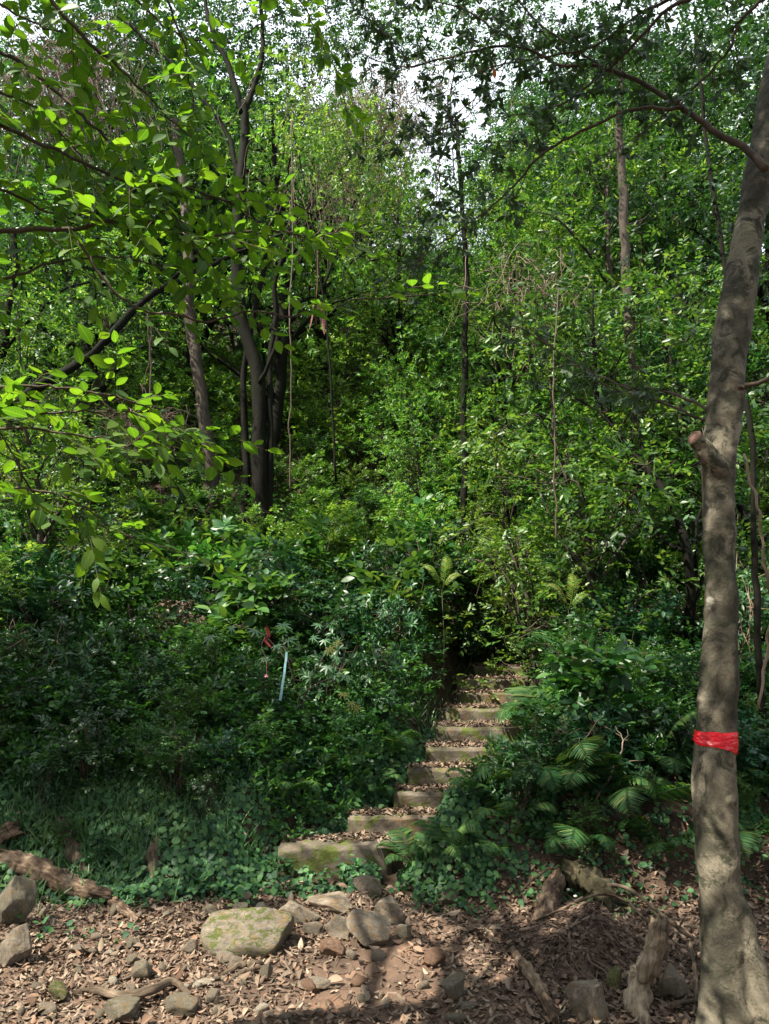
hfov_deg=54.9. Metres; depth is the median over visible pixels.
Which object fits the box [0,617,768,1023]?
leaf litter
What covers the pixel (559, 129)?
tall tree
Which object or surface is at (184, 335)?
bright shrub
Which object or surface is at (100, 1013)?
pebble
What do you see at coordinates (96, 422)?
bright shrub
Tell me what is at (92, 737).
narrow leaved shrub
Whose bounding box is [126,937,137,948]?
rock
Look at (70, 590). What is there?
broadleaf shrub
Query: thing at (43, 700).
narrow leaved shrub
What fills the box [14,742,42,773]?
narrow leaved shrub
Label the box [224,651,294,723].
broadleaf shrub
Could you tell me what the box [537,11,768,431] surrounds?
tall tree
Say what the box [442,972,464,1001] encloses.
rock
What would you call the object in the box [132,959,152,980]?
rock
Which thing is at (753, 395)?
bright shrub
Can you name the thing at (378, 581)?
leaved shrub
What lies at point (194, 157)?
tall tree
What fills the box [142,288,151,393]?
vine
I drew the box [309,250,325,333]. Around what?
dead leaf sheath
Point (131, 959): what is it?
rock
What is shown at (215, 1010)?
pebble
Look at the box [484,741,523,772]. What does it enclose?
narrow leaved shrub
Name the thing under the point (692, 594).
sapling
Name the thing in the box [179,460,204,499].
leaved shrub
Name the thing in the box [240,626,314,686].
broadleaf shrub
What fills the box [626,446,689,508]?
bright shrub
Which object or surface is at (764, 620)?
broadleaf shrub
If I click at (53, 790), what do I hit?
narrow leaved shrub
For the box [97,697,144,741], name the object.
leaved shrub
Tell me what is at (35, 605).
glossy shrub
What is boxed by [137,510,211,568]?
bright shrub
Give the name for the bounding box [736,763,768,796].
fern
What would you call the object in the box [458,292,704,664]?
sapling
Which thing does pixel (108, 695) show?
narrow leaved shrub
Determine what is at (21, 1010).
pebble
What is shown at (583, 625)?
broadleaf shrub
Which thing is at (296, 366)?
bright shrub
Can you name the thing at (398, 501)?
bright shrub
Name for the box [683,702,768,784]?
glossy shrub
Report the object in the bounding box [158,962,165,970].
pebble
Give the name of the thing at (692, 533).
leaved shrub
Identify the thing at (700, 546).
leaved shrub
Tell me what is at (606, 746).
glossy shrub
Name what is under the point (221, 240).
tall tree
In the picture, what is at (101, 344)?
leaning tree
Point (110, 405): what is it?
bright shrub
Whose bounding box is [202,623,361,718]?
lobed leaf sapling
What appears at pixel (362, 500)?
leaved shrub
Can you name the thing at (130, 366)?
bright shrub
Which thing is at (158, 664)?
broadleaf shrub
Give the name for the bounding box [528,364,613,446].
leaved shrub
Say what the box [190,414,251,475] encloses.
bright shrub
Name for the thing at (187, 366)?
leaved shrub
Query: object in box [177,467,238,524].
bright shrub
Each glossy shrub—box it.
[0,553,103,640]
[4,539,118,605]
[35,670,61,700]
[181,575,252,644]
[193,726,257,778]
[212,710,246,737]
[223,540,346,630]
[224,529,282,577]
[271,732,325,782]
[311,585,391,658]
[319,767,347,797]
[343,730,371,749]
[546,697,651,793]
[572,584,689,664]
[633,698,663,727]
[654,677,686,714]
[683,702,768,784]
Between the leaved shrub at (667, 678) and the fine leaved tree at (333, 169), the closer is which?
the leaved shrub at (667, 678)
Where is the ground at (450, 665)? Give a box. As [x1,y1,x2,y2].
[0,305,768,1023]
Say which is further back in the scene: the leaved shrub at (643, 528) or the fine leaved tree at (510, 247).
the fine leaved tree at (510, 247)
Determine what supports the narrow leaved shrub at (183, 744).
on the ground at (450, 665)
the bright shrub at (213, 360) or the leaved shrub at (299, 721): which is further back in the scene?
the bright shrub at (213, 360)
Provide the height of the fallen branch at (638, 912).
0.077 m
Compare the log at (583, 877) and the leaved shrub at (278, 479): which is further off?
the leaved shrub at (278, 479)
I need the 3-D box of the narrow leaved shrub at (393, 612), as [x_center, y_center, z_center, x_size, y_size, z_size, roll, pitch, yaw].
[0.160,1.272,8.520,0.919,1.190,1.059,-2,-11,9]
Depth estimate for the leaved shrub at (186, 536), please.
10.51 m
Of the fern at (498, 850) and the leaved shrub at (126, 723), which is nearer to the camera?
the fern at (498, 850)
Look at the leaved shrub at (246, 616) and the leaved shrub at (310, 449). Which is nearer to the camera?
the leaved shrub at (246, 616)
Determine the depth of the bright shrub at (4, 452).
13.94 m
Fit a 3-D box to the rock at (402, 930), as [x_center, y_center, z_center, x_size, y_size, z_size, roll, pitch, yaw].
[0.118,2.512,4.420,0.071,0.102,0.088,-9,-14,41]
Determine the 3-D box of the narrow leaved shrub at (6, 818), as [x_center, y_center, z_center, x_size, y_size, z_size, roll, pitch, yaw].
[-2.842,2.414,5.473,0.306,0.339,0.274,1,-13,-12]
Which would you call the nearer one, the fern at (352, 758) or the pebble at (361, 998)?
the pebble at (361, 998)
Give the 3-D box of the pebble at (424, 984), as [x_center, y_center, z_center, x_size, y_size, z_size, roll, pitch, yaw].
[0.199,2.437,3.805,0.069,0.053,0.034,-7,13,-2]
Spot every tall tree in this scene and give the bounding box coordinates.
[0,0,258,465]
[43,30,268,388]
[55,0,338,419]
[128,52,267,324]
[160,37,356,372]
[291,83,456,358]
[433,13,714,416]
[476,72,654,295]
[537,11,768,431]
[561,45,747,318]
[567,0,768,427]
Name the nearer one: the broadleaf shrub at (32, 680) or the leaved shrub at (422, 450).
the broadleaf shrub at (32, 680)
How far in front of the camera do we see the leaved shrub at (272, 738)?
6.18 m
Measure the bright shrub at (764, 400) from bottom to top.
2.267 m
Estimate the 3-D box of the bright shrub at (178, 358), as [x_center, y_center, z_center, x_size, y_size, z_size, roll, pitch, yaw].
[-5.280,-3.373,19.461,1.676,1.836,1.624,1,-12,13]
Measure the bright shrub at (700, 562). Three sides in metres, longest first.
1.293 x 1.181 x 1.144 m
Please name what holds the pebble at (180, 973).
on the ground at (450, 665)
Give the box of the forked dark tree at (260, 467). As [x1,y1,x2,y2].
[59,0,445,546]
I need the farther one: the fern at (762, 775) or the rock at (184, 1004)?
the fern at (762, 775)
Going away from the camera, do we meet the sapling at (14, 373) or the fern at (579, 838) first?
the fern at (579, 838)
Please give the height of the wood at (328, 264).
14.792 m
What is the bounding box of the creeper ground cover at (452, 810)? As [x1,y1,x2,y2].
[0,669,768,944]
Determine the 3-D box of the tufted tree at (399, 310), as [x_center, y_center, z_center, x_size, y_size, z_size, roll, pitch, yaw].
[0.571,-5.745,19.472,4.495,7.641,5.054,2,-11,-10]
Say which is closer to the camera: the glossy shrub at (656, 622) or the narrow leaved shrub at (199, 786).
the narrow leaved shrub at (199, 786)
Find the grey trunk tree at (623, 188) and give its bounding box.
[444,0,768,467]
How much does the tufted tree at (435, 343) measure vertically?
5.943 m
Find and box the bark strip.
[509,945,558,1023]
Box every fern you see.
[276,758,322,795]
[312,748,370,770]
[347,767,403,795]
[359,729,421,759]
[374,828,440,865]
[397,671,444,692]
[409,817,481,858]
[424,556,461,704]
[445,767,524,791]
[464,784,559,824]
[467,831,512,859]
[472,741,565,793]
[487,635,516,650]
[494,689,546,721]
[499,686,623,739]
[512,805,614,851]
[519,630,618,672]
[523,735,656,801]
[544,573,590,660]
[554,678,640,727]
[570,752,691,816]
[588,709,742,774]
[613,814,694,858]
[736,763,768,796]
[738,795,768,857]
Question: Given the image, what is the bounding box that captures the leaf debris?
[414,891,768,1023]
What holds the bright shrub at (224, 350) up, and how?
on the ground at (450, 665)
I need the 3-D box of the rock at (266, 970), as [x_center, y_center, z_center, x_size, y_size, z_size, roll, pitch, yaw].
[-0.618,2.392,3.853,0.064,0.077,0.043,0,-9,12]
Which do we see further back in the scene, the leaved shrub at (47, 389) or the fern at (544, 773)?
the leaved shrub at (47, 389)
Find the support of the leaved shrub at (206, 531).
on the ground at (450, 665)
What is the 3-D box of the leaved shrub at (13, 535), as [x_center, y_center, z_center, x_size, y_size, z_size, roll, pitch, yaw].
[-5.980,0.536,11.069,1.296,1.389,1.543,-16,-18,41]
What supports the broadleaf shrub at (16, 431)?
on the ground at (450, 665)
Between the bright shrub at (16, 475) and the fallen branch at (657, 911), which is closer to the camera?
the fallen branch at (657, 911)
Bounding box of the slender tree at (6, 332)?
[0,47,121,369]
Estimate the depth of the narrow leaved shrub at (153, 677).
7.32 m
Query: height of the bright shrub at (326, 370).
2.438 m
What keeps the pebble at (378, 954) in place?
on the ground at (450, 665)
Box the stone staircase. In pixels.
[277,665,529,875]
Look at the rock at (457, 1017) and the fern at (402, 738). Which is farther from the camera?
the fern at (402, 738)
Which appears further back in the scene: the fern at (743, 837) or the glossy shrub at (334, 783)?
the glossy shrub at (334, 783)
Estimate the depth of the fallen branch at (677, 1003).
3.54 m
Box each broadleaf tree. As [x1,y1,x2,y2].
[0,216,192,509]
[409,235,455,317]
[416,133,618,423]
[468,73,768,525]
[615,77,768,354]
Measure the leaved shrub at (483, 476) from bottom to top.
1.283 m
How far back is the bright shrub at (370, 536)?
11.27 m
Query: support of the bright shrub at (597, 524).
on the ground at (450, 665)
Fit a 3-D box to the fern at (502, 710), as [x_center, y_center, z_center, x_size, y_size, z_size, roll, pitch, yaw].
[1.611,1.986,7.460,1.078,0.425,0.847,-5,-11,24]
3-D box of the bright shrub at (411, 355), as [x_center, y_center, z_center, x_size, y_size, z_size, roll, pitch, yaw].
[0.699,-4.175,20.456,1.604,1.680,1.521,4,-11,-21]
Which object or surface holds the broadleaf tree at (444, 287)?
on the ground at (450, 665)
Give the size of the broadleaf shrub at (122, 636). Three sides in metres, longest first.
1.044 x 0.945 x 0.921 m
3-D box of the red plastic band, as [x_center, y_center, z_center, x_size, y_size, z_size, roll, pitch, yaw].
[1.624,1.128,3.626,0.212,0.113,0.209,0,-11,0]
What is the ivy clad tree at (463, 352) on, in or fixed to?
on the ground at (450, 665)
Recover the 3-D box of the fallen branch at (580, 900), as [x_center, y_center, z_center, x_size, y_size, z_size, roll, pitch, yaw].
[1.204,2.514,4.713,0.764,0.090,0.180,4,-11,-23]
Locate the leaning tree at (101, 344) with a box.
[0,95,395,416]
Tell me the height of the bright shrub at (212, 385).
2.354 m
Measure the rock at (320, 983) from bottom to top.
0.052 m
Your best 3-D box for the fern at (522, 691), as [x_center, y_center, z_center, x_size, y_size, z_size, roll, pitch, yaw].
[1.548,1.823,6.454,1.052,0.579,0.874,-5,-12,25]
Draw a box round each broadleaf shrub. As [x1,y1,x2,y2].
[0,580,94,675]
[0,647,61,741]
[2,430,19,442]
[33,704,160,792]
[34,440,111,498]
[45,672,110,734]
[61,542,148,606]
[77,833,119,869]
[83,513,145,559]
[88,603,190,678]
[109,647,192,722]
[138,551,242,624]
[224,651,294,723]
[227,542,300,607]
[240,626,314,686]
[253,573,368,665]
[295,573,367,635]
[366,518,475,605]
[376,718,404,741]
[493,707,589,797]
[515,610,631,684]
[516,546,608,624]
[518,721,581,758]
[543,564,650,630]
[548,423,619,477]
[596,534,682,608]
[653,638,755,712]
[694,415,768,470]
[736,526,768,574]
[738,649,768,713]
[739,577,768,646]
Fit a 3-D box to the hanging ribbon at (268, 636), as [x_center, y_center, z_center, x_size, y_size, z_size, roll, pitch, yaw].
[-1.039,1.113,6.597,0.071,0.180,0.029,0,-11,0]
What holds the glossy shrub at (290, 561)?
on the ground at (450, 665)
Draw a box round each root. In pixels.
[56,816,92,878]
[66,977,192,999]
[218,958,279,975]
[227,965,261,983]
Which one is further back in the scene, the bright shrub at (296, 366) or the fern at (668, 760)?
the bright shrub at (296, 366)
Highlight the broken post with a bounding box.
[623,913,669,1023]
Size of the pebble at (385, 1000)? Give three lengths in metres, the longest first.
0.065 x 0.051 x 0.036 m
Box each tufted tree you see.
[132,33,448,488]
[219,84,434,425]
[248,43,446,481]
[269,116,453,403]
[327,145,489,400]
[392,215,620,540]
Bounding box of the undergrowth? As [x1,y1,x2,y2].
[0,302,768,839]
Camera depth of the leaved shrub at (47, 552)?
10.91 m
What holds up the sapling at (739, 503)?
on the ground at (450, 665)
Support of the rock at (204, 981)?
on the ground at (450, 665)
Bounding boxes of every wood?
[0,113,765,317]
[105,887,140,922]
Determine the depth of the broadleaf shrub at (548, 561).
9.20 m
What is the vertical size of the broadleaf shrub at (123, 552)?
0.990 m
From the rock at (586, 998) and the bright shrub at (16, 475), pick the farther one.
the bright shrub at (16, 475)
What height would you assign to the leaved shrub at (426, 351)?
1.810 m
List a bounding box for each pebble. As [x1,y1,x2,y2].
[18,1007,24,1015]
[24,996,36,1006]
[30,982,40,989]
[38,907,46,915]
[38,1001,57,1013]
[39,1008,47,1015]
[43,942,53,953]
[50,918,55,926]
[72,1002,83,1007]
[73,967,83,975]
[87,948,98,954]
[91,933,101,940]
[93,1008,105,1020]
[108,975,117,986]
[109,903,117,917]
[128,983,135,989]
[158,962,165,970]
[162,911,170,916]
[176,970,187,978]
[194,994,201,1008]
[213,975,220,981]
[213,1004,223,1014]
[216,950,233,962]
[239,978,247,985]
[253,1002,269,1012]
[278,1012,291,1019]
[301,977,316,993]
[345,949,356,960]
[350,974,368,986]
[356,994,368,1003]
[360,985,368,991]
[371,948,385,961]
[381,997,389,1008]
[417,980,429,989]
[489,938,498,945]
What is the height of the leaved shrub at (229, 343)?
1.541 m
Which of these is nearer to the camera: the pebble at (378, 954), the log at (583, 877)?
the pebble at (378, 954)
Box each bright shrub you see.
[0,362,59,432]
[0,442,34,508]
[0,447,34,487]
[0,539,45,630]
[7,413,75,476]
[18,469,99,531]
[26,385,93,439]
[61,367,147,425]
[62,403,134,477]
[76,523,146,584]
[91,443,141,492]
[104,343,179,418]
[105,375,172,446]
[108,477,163,530]
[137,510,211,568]
[138,327,183,382]
[154,352,211,388]
[161,358,240,432]
[163,318,225,373]
[167,315,216,352]
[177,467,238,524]
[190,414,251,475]
[202,335,241,394]
[209,334,293,411]
[209,363,308,450]
[232,500,293,560]
[266,369,321,438]
[267,496,360,577]
[268,331,341,393]
[273,349,337,408]
[279,394,339,453]
[282,447,349,505]
[282,476,347,529]
[289,311,315,359]
[299,388,393,489]
[302,329,360,382]
[317,503,398,588]
[332,312,379,371]
[334,392,383,454]
[337,457,389,512]
[349,365,398,413]
[361,359,436,427]
[366,297,402,366]
[367,478,433,535]
[378,317,421,362]
[388,328,440,379]
[395,484,457,548]
[396,348,460,408]
[415,376,500,466]
[421,380,499,446]
[435,299,490,359]
[435,431,497,492]
[453,480,520,543]
[469,438,542,508]
[476,571,537,631]
[487,505,560,569]
[513,371,566,407]
[557,450,621,515]
[561,507,633,571]
[566,355,625,408]
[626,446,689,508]
[666,466,750,539]
[683,556,765,629]
[687,358,768,428]
[737,453,768,532]
[746,347,768,431]
[749,335,768,408]
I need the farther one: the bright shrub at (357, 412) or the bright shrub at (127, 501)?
the bright shrub at (357, 412)
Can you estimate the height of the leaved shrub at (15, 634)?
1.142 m
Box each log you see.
[0,819,23,844]
[0,847,113,900]
[532,866,565,924]
[560,857,627,912]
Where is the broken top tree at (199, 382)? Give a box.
[39,0,325,523]
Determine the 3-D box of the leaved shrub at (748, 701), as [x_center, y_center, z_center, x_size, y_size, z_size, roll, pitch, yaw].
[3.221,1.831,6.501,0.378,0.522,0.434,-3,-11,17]
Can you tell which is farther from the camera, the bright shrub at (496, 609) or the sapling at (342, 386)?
the sapling at (342, 386)
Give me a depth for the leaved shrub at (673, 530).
10.17 m
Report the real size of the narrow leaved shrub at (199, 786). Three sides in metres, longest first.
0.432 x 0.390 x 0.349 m
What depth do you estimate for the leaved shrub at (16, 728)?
6.32 m
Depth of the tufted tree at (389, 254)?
21.43 m
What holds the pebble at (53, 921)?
on the ground at (450, 665)
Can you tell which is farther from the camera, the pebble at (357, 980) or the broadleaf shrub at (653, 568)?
the broadleaf shrub at (653, 568)
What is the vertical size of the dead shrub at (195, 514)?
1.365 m
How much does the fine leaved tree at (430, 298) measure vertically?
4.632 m
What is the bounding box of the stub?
[145,836,162,877]
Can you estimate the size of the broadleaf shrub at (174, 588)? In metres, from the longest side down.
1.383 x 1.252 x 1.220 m
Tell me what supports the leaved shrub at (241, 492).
on the ground at (450, 665)
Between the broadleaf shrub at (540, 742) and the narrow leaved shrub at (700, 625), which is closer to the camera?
the broadleaf shrub at (540, 742)
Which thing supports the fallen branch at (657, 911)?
on the log at (583, 877)
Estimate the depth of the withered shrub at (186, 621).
8.69 m
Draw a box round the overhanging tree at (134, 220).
[0,0,502,610]
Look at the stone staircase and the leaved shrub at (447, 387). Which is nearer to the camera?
the stone staircase
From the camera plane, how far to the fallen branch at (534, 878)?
5.16 m
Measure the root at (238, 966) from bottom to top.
0.068 m
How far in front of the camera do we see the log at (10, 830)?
5.44 m
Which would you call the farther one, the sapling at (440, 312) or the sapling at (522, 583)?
the sapling at (440, 312)
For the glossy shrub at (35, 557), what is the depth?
9.35 m
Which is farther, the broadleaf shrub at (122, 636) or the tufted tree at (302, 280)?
the tufted tree at (302, 280)
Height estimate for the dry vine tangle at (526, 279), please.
2.368 m
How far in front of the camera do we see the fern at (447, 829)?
5.26 m
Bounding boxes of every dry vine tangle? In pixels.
[0,2,178,214]
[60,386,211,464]
[217,23,534,208]
[235,133,429,284]
[443,230,617,406]
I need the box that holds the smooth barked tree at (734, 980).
[330,0,768,1023]
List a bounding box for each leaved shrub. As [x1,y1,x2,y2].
[0,365,71,437]
[0,407,31,456]
[0,483,79,553]
[0,515,36,553]
[0,518,50,594]
[0,613,49,690]
[0,713,32,759]
[0,725,14,781]
[0,812,20,849]
[5,532,59,567]
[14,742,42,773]
[18,685,59,734]
[19,756,71,812]
[24,549,151,639]
[27,605,124,693]
[41,814,84,852]
[77,726,109,753]
[94,668,131,693]
[96,680,144,718]
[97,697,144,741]
[98,546,170,614]
[107,465,219,559]
[112,719,159,777]
[128,517,231,595]
[129,358,192,420]
[129,713,222,803]
[141,666,174,695]
[144,674,224,742]
[150,433,195,479]
[153,698,187,733]
[159,515,275,601]
[159,618,248,690]
[160,727,207,773]
[171,541,313,653]
[174,509,247,571]
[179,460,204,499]
[185,764,236,819]
[194,680,226,723]
[207,334,236,370]
[224,483,287,534]
[241,711,287,766]
[248,513,361,599]
[249,444,297,506]
[269,627,371,725]
[276,679,302,708]
[281,706,320,745]
[285,425,337,484]
[300,505,377,562]
[314,357,367,414]
[337,479,393,531]
[341,527,463,629]
[344,637,412,717]
[349,537,413,603]
[353,573,438,657]
[369,380,436,453]
[382,492,488,584]
[390,446,434,495]
[396,407,461,471]
[409,324,447,371]
[418,456,495,523]
[422,317,477,388]
[454,534,495,599]
[455,602,523,663]
[456,345,519,425]
[462,756,502,791]
[479,434,536,484]
[479,529,542,603]
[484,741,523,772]
[489,770,552,826]
[510,398,568,458]
[524,491,575,551]
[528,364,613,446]
[534,534,610,589]
[535,629,675,759]
[563,791,617,858]
[578,411,613,459]
[592,727,638,765]
[593,631,674,703]
[598,502,684,583]
[622,509,665,546]
[624,696,696,774]
[626,414,682,457]
[631,765,670,805]
[647,508,747,589]
[649,660,683,688]
[663,570,768,662]
[664,496,750,539]
[680,538,766,605]
[684,468,746,507]
[736,772,763,813]
[738,692,767,740]
[750,680,768,742]
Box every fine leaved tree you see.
[0,0,213,434]
[21,35,164,324]
[242,75,398,333]
[377,248,460,355]
[424,221,499,328]
[458,173,617,337]
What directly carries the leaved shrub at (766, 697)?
on the ground at (450, 665)
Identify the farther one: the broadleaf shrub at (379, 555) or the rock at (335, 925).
the broadleaf shrub at (379, 555)
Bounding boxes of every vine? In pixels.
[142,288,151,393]
[147,256,154,397]
[288,120,292,491]
[552,288,558,540]
[743,453,768,708]
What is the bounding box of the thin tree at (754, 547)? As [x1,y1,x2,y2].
[588,0,768,736]
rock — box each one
[0,875,36,925]
[0,923,31,966]
[49,981,67,1002]
[70,944,84,953]
[103,995,139,1023]
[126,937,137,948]
[126,953,136,966]
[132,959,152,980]
[165,992,198,1016]
[181,939,197,953]
[192,978,212,987]
[201,907,293,959]
[202,904,216,914]
[205,988,219,1004]
[229,955,241,967]
[232,902,247,908]
[236,891,252,901]
[256,902,265,906]
[259,964,272,979]
[279,900,320,926]
[298,976,329,989]
[302,921,322,935]
[308,891,352,913]
[319,937,346,957]
[325,914,352,939]
[346,908,389,947]
[352,875,381,896]
[375,896,405,925]
[396,924,411,941]
[423,947,445,967]
[434,887,456,903]
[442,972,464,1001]
[445,1012,467,1023]
[456,1000,479,1011]
[564,979,608,1023]
[606,965,621,995]
[654,963,688,999]
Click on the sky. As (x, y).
(463, 90)
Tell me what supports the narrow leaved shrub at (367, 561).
on the ground at (450, 665)
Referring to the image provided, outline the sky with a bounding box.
[0,0,768,316]
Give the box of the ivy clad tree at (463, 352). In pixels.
[233,0,636,596]
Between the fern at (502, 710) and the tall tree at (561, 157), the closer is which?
the fern at (502, 710)
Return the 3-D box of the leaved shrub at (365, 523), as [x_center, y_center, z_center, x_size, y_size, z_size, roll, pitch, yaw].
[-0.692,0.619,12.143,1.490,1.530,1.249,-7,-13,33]
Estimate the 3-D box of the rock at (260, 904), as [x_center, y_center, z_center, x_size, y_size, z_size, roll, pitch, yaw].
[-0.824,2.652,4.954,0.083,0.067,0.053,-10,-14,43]
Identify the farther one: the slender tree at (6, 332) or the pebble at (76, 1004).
the slender tree at (6, 332)
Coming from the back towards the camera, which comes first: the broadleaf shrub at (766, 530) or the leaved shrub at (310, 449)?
the leaved shrub at (310, 449)
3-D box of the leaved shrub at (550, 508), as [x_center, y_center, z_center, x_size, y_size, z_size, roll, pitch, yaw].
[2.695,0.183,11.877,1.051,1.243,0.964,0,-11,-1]
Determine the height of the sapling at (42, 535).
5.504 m
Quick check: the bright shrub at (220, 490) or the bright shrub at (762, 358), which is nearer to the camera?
the bright shrub at (220, 490)
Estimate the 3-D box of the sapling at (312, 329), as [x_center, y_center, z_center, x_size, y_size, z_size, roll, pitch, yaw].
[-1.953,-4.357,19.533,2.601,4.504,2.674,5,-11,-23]
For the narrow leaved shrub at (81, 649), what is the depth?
7.20 m
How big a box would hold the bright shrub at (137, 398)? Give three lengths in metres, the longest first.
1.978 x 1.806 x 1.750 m
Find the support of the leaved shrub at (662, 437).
on the ground at (450, 665)
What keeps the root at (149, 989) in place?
on the ground at (450, 665)
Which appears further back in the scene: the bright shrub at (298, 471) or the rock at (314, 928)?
the bright shrub at (298, 471)
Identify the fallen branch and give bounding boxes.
[521,866,557,891]
[527,892,629,924]
[607,883,699,943]
[628,902,671,947]
[670,998,697,1009]
[688,940,698,1015]
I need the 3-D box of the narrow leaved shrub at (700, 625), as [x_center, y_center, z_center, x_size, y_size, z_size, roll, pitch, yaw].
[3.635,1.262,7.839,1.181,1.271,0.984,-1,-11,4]
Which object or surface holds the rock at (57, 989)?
on the ground at (450, 665)
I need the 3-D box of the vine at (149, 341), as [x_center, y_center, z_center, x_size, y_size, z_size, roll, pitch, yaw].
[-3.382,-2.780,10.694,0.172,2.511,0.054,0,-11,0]
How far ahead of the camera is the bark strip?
3.71 m
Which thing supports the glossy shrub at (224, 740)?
on the ground at (450, 665)
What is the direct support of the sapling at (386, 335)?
on the ground at (450, 665)
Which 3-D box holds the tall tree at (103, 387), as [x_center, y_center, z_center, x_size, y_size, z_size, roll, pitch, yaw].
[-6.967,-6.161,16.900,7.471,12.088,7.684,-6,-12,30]
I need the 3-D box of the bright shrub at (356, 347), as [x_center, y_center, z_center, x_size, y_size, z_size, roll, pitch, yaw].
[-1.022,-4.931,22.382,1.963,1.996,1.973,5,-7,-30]
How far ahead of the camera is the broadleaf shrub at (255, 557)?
9.53 m
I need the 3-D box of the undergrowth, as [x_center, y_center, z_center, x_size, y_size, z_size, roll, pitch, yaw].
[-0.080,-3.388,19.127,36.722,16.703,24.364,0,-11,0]
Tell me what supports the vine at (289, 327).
hanging from the leaning tree at (101, 344)
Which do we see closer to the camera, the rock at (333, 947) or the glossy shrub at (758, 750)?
the rock at (333, 947)
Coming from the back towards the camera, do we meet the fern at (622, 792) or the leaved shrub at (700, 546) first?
the leaved shrub at (700, 546)
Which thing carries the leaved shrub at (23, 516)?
on the ground at (450, 665)
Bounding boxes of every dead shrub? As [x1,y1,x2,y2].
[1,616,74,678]
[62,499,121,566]
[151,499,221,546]
[556,715,642,803]
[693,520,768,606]
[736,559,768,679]
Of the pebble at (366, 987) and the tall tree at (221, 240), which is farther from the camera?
the tall tree at (221, 240)
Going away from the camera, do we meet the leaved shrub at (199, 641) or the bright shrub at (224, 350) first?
the leaved shrub at (199, 641)
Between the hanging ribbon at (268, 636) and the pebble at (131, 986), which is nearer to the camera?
the pebble at (131, 986)
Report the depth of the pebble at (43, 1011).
3.47 m
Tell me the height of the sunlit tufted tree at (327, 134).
7.282 m
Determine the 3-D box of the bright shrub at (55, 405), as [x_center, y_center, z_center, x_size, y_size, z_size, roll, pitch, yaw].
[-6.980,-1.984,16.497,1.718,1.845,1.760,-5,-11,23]
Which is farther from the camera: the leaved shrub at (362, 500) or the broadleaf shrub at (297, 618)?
the leaved shrub at (362, 500)
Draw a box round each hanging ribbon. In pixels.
[264,627,271,646]
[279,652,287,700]
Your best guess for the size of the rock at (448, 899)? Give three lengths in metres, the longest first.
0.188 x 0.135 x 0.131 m
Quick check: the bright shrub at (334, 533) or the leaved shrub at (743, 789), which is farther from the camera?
the bright shrub at (334, 533)
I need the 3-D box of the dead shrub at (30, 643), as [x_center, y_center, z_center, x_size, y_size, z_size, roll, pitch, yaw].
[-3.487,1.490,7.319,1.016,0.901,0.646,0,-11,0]
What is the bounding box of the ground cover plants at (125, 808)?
[0,562,543,913]
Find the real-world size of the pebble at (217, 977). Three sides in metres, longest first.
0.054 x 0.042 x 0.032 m
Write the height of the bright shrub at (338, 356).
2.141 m
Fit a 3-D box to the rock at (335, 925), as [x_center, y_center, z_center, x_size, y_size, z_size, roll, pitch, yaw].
[-0.261,2.549,4.543,0.176,0.156,0.228,5,-11,-23]
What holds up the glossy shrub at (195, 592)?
on the ground at (450, 665)
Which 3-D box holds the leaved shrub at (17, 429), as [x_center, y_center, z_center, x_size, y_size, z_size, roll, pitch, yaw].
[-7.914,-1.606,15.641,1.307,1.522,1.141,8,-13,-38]
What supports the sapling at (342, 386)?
on the ground at (450, 665)
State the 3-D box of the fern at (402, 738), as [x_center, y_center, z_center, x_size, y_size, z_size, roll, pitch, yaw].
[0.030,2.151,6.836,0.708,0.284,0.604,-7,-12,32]
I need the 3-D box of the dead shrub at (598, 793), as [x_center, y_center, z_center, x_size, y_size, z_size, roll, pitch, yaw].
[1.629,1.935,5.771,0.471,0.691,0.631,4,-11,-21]
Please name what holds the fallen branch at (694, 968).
on the ground at (450, 665)
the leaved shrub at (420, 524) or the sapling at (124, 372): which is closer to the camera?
the leaved shrub at (420, 524)
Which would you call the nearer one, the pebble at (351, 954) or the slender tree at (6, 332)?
the pebble at (351, 954)
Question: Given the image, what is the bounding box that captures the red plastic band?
[693,729,738,754]
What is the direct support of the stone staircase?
on the ground at (450, 665)
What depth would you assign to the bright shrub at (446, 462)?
13.95 m
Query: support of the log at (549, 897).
on the ground at (450, 665)
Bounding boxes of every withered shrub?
[142,597,216,650]
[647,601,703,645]
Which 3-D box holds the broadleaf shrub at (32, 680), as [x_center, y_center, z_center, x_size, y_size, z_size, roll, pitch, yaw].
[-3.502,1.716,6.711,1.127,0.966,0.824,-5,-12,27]
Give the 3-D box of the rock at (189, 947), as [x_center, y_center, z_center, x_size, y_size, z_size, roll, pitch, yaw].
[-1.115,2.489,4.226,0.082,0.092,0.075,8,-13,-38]
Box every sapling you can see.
[0,189,123,509]
[0,242,170,584]
[98,303,195,464]
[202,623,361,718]
[273,263,367,411]
[286,275,397,456]
[327,346,421,491]
[332,232,433,401]
[362,374,457,519]
[382,233,523,422]
[430,410,616,701]
[455,203,654,515]
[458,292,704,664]
[466,220,768,651]
[553,235,768,587]
[559,258,768,612]
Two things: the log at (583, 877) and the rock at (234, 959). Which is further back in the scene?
the log at (583, 877)
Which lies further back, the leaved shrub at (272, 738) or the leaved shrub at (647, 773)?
the leaved shrub at (272, 738)
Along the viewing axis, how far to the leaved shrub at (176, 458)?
15.16 m

